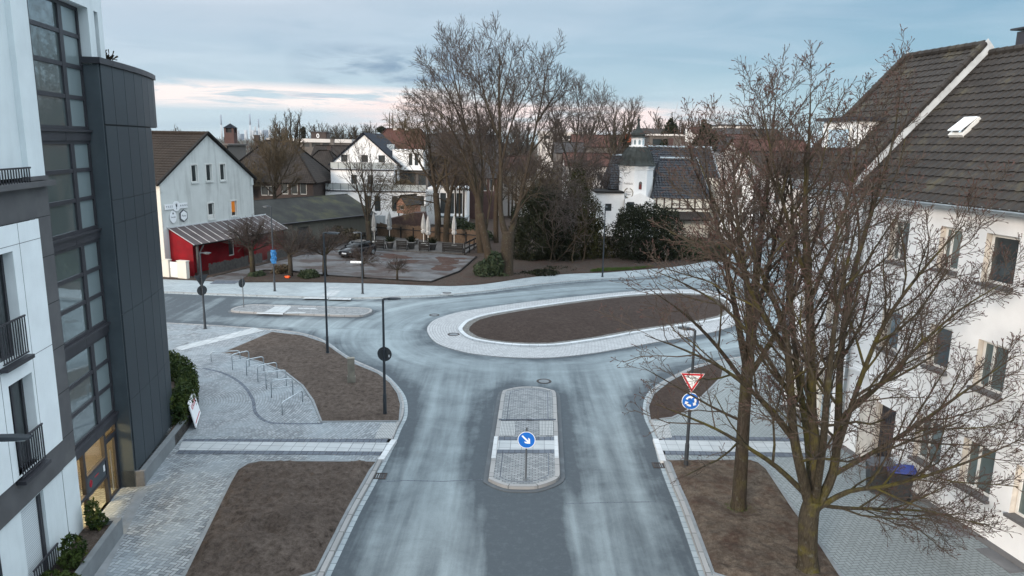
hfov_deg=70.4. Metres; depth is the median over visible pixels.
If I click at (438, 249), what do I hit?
terrace
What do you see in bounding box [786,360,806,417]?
window
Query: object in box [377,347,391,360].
round sign
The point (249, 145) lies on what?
wood
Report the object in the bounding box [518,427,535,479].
keep right sign
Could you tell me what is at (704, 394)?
bed edging
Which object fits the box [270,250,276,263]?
sign
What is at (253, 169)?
bare thicket
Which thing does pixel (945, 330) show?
window
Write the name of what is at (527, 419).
kerb
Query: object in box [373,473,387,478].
gully grate
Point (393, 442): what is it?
kerb
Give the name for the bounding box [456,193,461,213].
window
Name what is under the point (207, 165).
window
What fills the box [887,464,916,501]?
wheelie bin
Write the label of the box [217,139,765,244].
ground
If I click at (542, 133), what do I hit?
flat roofed building
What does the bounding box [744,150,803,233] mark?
brown roofed house
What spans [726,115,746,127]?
bare tree
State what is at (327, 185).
bare thicket
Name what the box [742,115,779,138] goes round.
bare tree
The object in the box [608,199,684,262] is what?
yew hedge
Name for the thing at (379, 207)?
window
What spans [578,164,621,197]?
bare thicket
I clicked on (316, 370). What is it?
flower bed
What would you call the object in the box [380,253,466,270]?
leaf litter
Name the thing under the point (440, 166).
bare thicket
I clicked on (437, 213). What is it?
beech tree
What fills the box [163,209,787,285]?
verge
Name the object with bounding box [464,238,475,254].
wooden barrier
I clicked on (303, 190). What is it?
window
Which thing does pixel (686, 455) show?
street lamp
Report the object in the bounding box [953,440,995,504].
window
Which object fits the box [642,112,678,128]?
bare tree
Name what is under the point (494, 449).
kerb
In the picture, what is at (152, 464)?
planter wall
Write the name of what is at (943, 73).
white house
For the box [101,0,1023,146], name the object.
sky
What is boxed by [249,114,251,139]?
chimney stack
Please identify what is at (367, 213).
lime tree
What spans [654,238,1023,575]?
pavement
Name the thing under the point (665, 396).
flower bed
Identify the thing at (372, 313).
gutter
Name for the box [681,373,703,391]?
give way sign
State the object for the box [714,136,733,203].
grey roofed house
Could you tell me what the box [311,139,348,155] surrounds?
brown roofed house
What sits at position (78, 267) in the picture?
stair window
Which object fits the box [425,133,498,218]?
dark roofed house
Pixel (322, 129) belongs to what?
bare tree
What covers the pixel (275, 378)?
bicycle stand
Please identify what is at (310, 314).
kerb
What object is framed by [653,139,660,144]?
window
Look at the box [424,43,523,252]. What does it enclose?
lime tree
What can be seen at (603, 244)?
street lamp
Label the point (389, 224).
parasol
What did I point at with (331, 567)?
gutter
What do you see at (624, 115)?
lime tree
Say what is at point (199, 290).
round sign
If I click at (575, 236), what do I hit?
bare thicket
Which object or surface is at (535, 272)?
leafy shrub
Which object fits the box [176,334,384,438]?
pavement
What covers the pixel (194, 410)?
advertising board
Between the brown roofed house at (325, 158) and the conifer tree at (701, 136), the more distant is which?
the conifer tree at (701, 136)
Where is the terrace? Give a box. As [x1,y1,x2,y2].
[372,234,476,254]
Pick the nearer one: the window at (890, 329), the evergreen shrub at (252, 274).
the window at (890, 329)
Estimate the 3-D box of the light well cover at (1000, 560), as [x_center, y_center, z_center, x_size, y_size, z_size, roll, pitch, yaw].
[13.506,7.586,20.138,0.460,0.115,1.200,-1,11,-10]
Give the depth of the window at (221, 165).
64.93 m
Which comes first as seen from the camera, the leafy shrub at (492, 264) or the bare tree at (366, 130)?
the leafy shrub at (492, 264)
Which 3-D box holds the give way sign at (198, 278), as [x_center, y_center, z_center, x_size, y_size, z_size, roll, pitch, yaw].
[-18.170,-0.388,42.552,0.162,0.736,0.850,11,15,40]
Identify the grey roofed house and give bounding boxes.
[552,142,583,198]
[712,128,781,138]
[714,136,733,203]
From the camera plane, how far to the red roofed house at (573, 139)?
174.30 m
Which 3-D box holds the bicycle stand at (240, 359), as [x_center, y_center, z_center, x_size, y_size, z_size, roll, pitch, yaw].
[-13.370,3.543,35.787,0.048,0.803,0.947,10,14,38]
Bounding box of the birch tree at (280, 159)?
[248,122,305,198]
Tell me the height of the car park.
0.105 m
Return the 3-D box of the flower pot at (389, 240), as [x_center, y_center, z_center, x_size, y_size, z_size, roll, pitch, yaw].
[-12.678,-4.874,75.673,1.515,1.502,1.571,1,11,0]
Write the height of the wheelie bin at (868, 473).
1.119 m
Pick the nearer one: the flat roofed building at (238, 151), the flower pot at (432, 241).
the flower pot at (432, 241)
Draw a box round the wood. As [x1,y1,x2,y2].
[173,129,537,155]
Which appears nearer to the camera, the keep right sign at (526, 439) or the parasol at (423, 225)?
the keep right sign at (526, 439)
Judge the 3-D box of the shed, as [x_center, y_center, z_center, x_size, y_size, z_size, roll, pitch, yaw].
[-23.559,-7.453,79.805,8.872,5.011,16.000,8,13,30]
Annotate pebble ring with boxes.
[462,293,730,343]
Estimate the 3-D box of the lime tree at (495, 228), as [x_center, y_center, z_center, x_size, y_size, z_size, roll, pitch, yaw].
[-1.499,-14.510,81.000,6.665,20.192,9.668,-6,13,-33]
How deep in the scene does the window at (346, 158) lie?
98.04 m
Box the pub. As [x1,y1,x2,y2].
[152,131,287,275]
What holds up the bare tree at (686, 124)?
on the ground at (222, 141)
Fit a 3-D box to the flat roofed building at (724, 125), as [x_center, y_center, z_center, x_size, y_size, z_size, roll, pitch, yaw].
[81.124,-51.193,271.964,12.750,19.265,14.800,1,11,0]
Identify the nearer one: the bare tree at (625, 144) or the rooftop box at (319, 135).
the bare tree at (625, 144)
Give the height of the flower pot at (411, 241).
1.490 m
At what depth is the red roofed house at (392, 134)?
124.97 m
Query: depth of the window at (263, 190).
91.61 m
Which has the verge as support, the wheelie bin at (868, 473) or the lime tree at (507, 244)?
the lime tree at (507, 244)
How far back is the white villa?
97.61 m
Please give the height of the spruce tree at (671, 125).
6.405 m
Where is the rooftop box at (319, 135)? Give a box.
[309,131,331,138]
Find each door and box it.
[105,430,119,498]
[298,227,308,243]
[877,405,895,456]
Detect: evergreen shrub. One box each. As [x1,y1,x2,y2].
[247,270,266,276]
[270,264,287,273]
[297,269,319,278]
[666,234,729,261]
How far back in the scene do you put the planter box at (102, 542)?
19.47 m
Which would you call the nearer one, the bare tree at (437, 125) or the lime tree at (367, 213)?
the lime tree at (367, 213)
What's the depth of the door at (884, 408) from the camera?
25.23 m
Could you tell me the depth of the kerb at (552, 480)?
25.64 m
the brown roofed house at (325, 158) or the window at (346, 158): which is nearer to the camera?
the window at (346, 158)
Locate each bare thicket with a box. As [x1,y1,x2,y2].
[240,159,266,187]
[323,176,330,192]
[422,147,469,185]
[435,163,489,224]
[486,152,542,217]
[495,153,594,212]
[526,168,611,262]
[550,146,619,210]
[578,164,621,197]
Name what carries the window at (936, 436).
in the white house at (968, 122)
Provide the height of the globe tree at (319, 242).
4.527 m
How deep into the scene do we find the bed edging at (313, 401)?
33.45 m
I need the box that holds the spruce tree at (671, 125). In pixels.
[661,118,680,133]
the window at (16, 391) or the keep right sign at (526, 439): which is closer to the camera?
the window at (16, 391)
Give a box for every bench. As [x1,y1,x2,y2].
[374,239,385,248]
[396,240,408,249]
[419,241,430,250]
[442,243,463,253]
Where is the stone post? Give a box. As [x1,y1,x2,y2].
[347,357,355,382]
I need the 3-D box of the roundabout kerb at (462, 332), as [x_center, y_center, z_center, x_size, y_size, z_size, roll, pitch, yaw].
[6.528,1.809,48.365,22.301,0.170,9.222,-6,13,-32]
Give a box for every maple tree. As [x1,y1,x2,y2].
[595,24,1023,574]
[609,44,870,511]
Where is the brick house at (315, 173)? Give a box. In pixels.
[239,135,330,199]
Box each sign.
[194,274,207,285]
[197,285,206,294]
[239,277,244,307]
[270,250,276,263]
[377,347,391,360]
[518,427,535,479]
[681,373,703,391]
[682,393,699,409]
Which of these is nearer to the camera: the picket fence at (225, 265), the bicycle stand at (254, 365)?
the bicycle stand at (254, 365)
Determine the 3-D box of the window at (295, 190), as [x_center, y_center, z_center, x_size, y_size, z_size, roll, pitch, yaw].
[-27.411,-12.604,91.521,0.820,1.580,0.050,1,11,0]
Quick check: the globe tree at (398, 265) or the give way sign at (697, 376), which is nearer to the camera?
the give way sign at (697, 376)
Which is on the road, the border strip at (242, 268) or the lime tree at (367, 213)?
the border strip at (242, 268)
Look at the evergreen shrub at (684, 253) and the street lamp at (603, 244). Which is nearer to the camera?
the street lamp at (603, 244)
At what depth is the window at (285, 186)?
91.57 m
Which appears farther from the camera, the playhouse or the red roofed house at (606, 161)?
the red roofed house at (606, 161)
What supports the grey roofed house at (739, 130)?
on the ground at (222, 141)
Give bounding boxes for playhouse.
[394,194,421,215]
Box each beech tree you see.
[358,77,479,240]
[383,88,489,241]
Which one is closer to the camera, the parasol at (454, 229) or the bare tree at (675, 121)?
the parasol at (454, 229)
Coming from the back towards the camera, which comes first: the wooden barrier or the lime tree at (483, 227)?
the wooden barrier
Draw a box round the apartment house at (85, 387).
[0,0,173,575]
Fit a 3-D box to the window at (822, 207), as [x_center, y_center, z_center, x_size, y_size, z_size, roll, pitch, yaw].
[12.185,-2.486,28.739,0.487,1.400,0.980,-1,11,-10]
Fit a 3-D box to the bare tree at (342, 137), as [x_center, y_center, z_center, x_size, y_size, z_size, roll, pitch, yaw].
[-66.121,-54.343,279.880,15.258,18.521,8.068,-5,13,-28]
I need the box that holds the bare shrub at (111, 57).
[105,49,117,60]
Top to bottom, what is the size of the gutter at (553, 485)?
0.035 m
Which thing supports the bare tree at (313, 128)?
on the ground at (222, 141)
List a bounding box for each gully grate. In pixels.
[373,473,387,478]
[651,462,664,467]
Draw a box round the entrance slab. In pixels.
[94,490,146,575]
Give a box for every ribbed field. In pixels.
[375,421,671,438]
[499,421,553,435]
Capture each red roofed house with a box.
[382,128,424,148]
[561,152,611,195]
[570,134,622,152]
[687,127,698,144]
[724,139,806,178]
[727,134,750,138]
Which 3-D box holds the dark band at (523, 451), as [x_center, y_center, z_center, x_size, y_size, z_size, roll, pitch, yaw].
[0.507,5.870,27.206,2.192,0.001,1.589,1,11,0]
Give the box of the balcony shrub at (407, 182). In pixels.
[394,179,413,184]
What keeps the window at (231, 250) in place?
in the pub
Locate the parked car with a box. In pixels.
[338,239,375,256]
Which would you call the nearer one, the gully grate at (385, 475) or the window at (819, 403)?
the gully grate at (385, 475)
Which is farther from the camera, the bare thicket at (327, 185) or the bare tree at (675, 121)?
the bare tree at (675, 121)
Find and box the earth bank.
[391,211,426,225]
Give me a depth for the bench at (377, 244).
75.03 m
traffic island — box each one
[234,305,369,314]
[493,388,554,483]
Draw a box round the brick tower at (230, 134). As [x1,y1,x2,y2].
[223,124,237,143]
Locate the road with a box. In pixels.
[164,246,788,575]
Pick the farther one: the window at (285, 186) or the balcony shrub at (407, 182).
the balcony shrub at (407, 182)
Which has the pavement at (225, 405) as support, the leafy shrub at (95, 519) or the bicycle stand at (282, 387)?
the bicycle stand at (282, 387)
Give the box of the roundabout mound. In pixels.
[469,294,723,342]
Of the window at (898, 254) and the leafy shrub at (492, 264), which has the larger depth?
the leafy shrub at (492, 264)
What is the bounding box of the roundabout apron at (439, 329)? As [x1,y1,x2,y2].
[427,289,744,358]
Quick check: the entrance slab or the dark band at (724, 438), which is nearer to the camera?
the entrance slab
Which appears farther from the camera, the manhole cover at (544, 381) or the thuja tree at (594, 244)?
the thuja tree at (594, 244)
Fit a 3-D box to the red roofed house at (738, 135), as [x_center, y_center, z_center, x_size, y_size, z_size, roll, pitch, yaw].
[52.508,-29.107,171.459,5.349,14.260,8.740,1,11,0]
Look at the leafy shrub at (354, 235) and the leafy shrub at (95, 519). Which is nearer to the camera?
the leafy shrub at (95, 519)
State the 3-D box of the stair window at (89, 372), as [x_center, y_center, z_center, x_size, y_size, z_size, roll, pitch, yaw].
[-12.265,2.937,21.050,0.461,2.590,3.281,0,11,-6]
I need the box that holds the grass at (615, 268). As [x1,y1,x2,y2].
[590,265,652,271]
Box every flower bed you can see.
[186,460,374,575]
[226,332,399,420]
[244,271,422,282]
[649,364,722,418]
[668,460,838,575]
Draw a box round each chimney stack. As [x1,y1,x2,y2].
[220,115,222,139]
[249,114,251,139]
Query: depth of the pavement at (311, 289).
55.97 m
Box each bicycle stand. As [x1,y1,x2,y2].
[210,350,240,361]
[231,351,249,369]
[246,356,264,374]
[257,362,277,381]
[265,370,286,388]
[270,378,293,397]
[281,391,302,414]
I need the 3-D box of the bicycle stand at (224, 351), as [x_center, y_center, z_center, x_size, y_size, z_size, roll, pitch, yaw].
[-14.542,3.449,36.873,1.428,0.524,0.048,-2,12,-14]
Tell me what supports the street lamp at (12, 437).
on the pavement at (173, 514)
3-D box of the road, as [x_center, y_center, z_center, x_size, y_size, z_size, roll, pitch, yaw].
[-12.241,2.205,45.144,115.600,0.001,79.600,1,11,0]
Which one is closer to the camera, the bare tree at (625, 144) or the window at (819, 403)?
the window at (819, 403)
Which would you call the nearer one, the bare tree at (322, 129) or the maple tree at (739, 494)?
the maple tree at (739, 494)
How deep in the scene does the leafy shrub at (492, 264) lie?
60.68 m
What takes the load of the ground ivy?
on the verge
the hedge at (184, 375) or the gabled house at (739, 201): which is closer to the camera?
the hedge at (184, 375)
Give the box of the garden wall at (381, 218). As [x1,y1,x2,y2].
[372,215,385,223]
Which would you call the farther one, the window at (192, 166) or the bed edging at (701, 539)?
the window at (192, 166)
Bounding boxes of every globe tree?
[222,213,283,273]
[264,223,314,275]
[293,223,352,275]
[342,243,381,277]
[384,255,409,279]
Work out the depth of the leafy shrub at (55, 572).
17.61 m
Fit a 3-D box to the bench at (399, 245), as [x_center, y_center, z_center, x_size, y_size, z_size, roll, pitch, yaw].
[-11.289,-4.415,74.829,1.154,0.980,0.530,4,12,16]
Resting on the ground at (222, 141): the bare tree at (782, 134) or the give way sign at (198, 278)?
the bare tree at (782, 134)
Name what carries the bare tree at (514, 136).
on the ground at (222, 141)
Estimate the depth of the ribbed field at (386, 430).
28.64 m
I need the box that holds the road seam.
[378,479,654,503]
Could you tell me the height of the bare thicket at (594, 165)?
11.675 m
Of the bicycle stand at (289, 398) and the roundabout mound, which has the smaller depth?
the bicycle stand at (289, 398)
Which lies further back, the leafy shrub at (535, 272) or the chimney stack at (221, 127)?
the chimney stack at (221, 127)
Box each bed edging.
[181,460,376,575]
[222,331,401,421]
[248,256,476,282]
[646,363,724,421]
[666,458,842,575]
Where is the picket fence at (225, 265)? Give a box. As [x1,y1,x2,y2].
[208,249,287,274]
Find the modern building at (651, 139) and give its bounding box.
[644,134,687,147]
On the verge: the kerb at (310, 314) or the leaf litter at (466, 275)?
the leaf litter at (466, 275)
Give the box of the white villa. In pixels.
[325,132,469,224]
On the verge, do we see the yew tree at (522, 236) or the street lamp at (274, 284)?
the yew tree at (522, 236)
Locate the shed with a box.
[253,194,376,249]
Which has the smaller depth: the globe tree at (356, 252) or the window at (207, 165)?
the globe tree at (356, 252)
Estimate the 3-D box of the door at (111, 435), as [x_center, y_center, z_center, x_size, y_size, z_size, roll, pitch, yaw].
[-12.535,5.480,22.749,0.237,2.290,0.785,1,11,0]
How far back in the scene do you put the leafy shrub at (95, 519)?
20.03 m
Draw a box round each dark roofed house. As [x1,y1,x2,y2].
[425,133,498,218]
[641,128,662,133]
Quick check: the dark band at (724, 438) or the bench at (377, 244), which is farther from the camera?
the bench at (377, 244)
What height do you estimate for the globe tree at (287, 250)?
4.683 m
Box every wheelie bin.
[866,457,895,494]
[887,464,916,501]
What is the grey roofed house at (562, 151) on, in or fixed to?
on the ground at (222, 141)
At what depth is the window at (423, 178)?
100.37 m
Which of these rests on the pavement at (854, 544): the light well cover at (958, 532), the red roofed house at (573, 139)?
the light well cover at (958, 532)
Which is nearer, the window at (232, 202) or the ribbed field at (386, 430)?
the ribbed field at (386, 430)
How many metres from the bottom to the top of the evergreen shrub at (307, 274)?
1.228 m
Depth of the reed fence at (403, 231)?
82.97 m
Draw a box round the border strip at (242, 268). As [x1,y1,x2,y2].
[207,243,336,276]
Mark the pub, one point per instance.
(204, 185)
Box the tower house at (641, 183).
[589,119,720,237]
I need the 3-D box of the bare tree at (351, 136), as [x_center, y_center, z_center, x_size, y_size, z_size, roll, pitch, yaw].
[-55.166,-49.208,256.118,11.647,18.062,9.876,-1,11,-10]
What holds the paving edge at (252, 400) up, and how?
on the pavement at (225, 405)
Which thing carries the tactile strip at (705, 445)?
on the pavement at (173, 514)
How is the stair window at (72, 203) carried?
in the apartment house at (85, 387)
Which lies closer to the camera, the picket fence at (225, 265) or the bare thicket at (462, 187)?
the picket fence at (225, 265)
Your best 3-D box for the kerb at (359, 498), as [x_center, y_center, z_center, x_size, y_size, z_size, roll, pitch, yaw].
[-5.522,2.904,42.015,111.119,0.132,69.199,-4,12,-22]
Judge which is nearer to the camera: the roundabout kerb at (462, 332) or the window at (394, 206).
the roundabout kerb at (462, 332)
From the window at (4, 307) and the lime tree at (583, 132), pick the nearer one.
the window at (4, 307)
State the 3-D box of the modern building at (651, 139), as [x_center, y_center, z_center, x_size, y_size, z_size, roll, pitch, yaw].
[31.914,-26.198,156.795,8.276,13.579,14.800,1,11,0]
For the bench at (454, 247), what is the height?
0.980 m
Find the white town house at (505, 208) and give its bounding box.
[498,155,530,215]
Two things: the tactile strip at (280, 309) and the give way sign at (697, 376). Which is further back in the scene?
the tactile strip at (280, 309)
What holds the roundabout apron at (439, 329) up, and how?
on the road
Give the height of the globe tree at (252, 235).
5.308 m
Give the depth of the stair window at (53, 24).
19.41 m
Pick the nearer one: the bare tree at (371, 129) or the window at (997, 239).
the window at (997, 239)
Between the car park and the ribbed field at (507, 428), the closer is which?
the ribbed field at (507, 428)
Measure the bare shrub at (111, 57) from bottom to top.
0.543 m
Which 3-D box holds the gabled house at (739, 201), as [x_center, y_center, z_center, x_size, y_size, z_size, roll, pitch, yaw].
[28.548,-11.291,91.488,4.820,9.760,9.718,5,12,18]
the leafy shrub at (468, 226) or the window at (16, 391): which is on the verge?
the leafy shrub at (468, 226)
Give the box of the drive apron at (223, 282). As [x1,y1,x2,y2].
[210,280,238,283]
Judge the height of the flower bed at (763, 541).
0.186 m
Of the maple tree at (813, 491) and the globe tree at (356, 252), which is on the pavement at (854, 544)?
the maple tree at (813, 491)
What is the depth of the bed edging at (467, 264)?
60.05 m
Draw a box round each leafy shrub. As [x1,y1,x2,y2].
[40,568,81,575]
[56,532,87,569]
[83,497,109,530]
[331,226,363,240]
[450,218,493,240]
[472,250,508,277]
[514,268,559,275]
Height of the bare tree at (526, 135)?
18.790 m
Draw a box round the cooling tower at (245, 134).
[244,130,247,139]
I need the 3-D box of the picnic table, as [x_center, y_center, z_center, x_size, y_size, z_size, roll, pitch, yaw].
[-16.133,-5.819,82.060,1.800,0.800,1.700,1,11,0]
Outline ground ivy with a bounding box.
[543,265,582,270]
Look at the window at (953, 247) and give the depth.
22.16 m
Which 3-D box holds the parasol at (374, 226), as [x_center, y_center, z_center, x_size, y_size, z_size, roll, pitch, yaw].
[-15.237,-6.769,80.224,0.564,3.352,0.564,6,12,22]
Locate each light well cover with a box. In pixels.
[931,515,970,536]
[976,547,1023,572]
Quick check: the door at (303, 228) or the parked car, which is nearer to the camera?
the parked car
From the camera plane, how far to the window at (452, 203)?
99.41 m
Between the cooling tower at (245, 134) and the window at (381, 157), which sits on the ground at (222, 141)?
the cooling tower at (245, 134)
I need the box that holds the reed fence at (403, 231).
[376,222,475,243]
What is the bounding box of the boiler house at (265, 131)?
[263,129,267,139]
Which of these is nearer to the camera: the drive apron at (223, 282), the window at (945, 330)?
the window at (945, 330)
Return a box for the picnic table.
[362,232,376,240]
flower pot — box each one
[384,234,394,248]
[405,235,415,248]
[426,236,439,249]
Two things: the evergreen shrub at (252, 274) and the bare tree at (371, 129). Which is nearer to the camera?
the evergreen shrub at (252, 274)
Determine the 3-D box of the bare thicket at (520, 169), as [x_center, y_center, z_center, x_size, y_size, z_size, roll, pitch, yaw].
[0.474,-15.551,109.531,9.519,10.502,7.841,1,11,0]
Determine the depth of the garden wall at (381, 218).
92.49 m
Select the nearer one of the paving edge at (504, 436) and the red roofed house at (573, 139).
the paving edge at (504, 436)
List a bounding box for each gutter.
[164,243,777,575]
[228,309,374,317]
[483,391,564,492]
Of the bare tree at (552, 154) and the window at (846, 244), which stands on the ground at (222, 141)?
the bare tree at (552, 154)
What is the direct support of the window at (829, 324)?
in the white house at (943, 73)
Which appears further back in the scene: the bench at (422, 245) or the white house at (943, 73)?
the bench at (422, 245)
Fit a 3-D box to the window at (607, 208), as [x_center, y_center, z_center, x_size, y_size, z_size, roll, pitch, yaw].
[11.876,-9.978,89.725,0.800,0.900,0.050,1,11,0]
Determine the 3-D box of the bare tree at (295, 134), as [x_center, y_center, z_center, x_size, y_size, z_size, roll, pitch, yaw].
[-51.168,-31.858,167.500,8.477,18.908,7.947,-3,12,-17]
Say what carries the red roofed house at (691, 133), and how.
on the ground at (222, 141)
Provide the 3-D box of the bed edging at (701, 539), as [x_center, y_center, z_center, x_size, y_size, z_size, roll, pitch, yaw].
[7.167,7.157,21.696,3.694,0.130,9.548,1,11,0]
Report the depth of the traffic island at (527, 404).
28.37 m
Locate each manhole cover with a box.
[448,333,459,335]
[537,379,550,383]
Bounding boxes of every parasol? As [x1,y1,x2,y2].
[371,212,376,241]
[387,212,391,235]
[421,213,425,243]
[425,216,430,234]
[452,215,456,234]
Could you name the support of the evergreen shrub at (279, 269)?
on the flower bed at (268, 276)
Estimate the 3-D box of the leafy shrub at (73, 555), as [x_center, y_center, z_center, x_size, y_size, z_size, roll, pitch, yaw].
[-11.171,6.666,18.438,0.730,0.856,0.947,-6,13,-31]
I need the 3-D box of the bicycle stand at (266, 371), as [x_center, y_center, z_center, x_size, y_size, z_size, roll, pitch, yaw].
[-11.466,3.924,34.042,0.990,0.804,0.048,-9,15,-41]
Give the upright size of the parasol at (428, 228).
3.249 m
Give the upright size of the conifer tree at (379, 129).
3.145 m
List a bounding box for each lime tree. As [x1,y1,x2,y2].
[330,135,392,241]
[399,13,515,258]
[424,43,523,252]
[452,11,602,275]
[470,65,539,242]
[523,70,633,213]
[569,91,649,164]
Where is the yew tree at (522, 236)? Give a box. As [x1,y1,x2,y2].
[508,184,582,261]
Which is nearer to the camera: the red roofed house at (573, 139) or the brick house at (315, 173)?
the brick house at (315, 173)
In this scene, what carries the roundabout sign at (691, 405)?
attached to the street lamp at (686, 455)
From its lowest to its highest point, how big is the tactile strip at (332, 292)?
0.001 m
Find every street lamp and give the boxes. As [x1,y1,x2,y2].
[0,434,32,575]
[199,252,210,328]
[262,206,275,290]
[323,232,339,352]
[353,232,363,293]
[382,297,400,413]
[601,206,607,276]
[677,326,695,466]
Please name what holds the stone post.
on the flower bed at (316, 370)
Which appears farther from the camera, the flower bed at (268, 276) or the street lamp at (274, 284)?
the flower bed at (268, 276)
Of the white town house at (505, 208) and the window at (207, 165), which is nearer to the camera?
the window at (207, 165)
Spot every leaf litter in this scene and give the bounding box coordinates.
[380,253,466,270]
[437,254,699,284]
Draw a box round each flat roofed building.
[223,144,247,159]
[266,138,354,154]
[537,131,596,178]
[713,124,752,127]
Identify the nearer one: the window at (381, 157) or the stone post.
the stone post
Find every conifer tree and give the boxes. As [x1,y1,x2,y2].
[376,125,385,132]
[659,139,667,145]
[692,119,719,152]
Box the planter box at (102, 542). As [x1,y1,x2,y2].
[51,517,122,575]
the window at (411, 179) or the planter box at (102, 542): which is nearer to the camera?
the planter box at (102, 542)
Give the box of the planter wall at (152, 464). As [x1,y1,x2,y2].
[135,373,198,486]
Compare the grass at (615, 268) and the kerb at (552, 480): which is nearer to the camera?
the kerb at (552, 480)
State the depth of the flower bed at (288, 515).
21.18 m
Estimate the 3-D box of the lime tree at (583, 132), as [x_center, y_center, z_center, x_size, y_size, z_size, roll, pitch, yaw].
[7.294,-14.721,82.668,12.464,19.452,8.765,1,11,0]
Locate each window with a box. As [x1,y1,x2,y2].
[0,254,34,373]
[8,378,51,485]
[27,0,88,129]
[42,141,97,240]
[54,238,106,347]
[66,333,114,448]
[190,164,199,183]
[205,163,213,182]
[207,202,215,220]
[219,163,226,181]
[228,240,233,255]
[230,200,238,217]
[261,186,268,194]
[282,184,287,193]
[291,184,297,193]
[300,184,306,193]
[341,155,347,161]
[375,196,380,210]
[379,155,384,161]
[392,196,397,210]
[403,172,414,182]
[418,173,425,184]
[440,193,445,212]
[450,193,453,213]
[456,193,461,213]
[605,204,611,210]
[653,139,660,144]
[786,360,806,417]
[811,207,825,243]
[817,370,832,429]
[821,293,841,331]
[829,210,850,249]
[875,311,900,356]
[884,220,910,266]
[907,416,942,471]
[920,327,952,376]
[931,227,961,275]
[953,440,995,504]
[966,341,1008,400]
[974,234,1019,292]
[1003,467,1023,527]
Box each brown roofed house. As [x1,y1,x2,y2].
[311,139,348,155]
[311,146,336,170]
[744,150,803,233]
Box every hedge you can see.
[169,349,199,428]
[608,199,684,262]
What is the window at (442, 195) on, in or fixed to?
in the white villa
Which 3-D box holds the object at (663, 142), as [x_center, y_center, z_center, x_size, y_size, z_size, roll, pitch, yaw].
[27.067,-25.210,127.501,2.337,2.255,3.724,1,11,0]
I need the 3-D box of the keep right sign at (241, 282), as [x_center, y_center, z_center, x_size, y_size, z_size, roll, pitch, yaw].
[-17.920,0.275,48.387,0.175,2.070,0.599,4,12,16]
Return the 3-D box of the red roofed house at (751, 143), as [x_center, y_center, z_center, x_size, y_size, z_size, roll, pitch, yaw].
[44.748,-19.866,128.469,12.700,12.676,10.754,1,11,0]
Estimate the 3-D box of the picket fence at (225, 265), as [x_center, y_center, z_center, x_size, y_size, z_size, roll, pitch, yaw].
[-23.314,-2.538,65.098,0.065,0.970,11.000,5,12,18]
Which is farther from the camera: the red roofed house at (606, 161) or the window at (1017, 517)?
the red roofed house at (606, 161)
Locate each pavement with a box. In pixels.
[80,323,395,575]
[163,242,750,298]
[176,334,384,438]
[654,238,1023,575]
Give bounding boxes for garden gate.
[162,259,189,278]
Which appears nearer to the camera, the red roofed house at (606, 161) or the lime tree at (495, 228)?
the lime tree at (495, 228)
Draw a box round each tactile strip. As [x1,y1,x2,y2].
[175,328,804,452]
[265,307,315,313]
[303,287,453,299]
[497,440,553,449]
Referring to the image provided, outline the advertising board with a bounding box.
[187,390,200,428]
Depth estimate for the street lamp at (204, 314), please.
42.65 m
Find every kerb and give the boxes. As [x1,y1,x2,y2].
[164,244,786,575]
[231,304,371,316]
[378,438,665,462]
[458,292,732,346]
[488,386,559,489]
[491,436,558,457]
[499,419,555,420]
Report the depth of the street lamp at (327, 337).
37.76 m
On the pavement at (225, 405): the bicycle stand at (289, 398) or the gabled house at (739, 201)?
the bicycle stand at (289, 398)
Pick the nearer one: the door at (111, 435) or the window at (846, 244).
the door at (111, 435)
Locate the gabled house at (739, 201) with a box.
[719,163,755,239]
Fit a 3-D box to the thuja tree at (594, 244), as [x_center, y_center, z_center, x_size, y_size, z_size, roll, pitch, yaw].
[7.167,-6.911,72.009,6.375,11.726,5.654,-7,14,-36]
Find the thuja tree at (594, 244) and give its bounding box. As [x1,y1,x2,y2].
[556,158,616,259]
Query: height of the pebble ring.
0.130 m
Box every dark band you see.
[176,435,804,456]
[497,437,554,452]
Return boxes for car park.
[205,243,474,280]
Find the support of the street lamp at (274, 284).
on the pavement at (311, 289)
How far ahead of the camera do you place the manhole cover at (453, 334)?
42.84 m
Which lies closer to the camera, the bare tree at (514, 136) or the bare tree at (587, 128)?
the bare tree at (514, 136)
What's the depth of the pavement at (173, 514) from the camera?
22.84 m
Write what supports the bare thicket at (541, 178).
on the verge
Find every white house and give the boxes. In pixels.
[783,38,993,442]
[841,27,1023,569]
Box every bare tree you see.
[271,110,306,147]
[305,120,338,138]
[306,123,327,138]
[318,124,352,138]
[324,124,341,138]
[340,122,376,138]
[342,123,365,138]
[362,123,380,133]
[416,112,459,133]
[501,124,535,155]
[511,115,535,155]
[540,115,571,159]
[559,119,607,138]
[595,107,640,153]
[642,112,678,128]
[662,112,696,132]
[678,116,700,133]
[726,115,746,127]
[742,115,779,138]
[774,115,822,142]
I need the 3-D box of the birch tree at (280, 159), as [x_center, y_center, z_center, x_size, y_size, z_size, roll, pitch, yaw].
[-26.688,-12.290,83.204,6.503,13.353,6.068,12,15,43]
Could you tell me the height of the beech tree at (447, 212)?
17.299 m
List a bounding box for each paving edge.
[202,368,322,423]
[500,389,548,481]
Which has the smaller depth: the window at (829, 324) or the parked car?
the window at (829, 324)

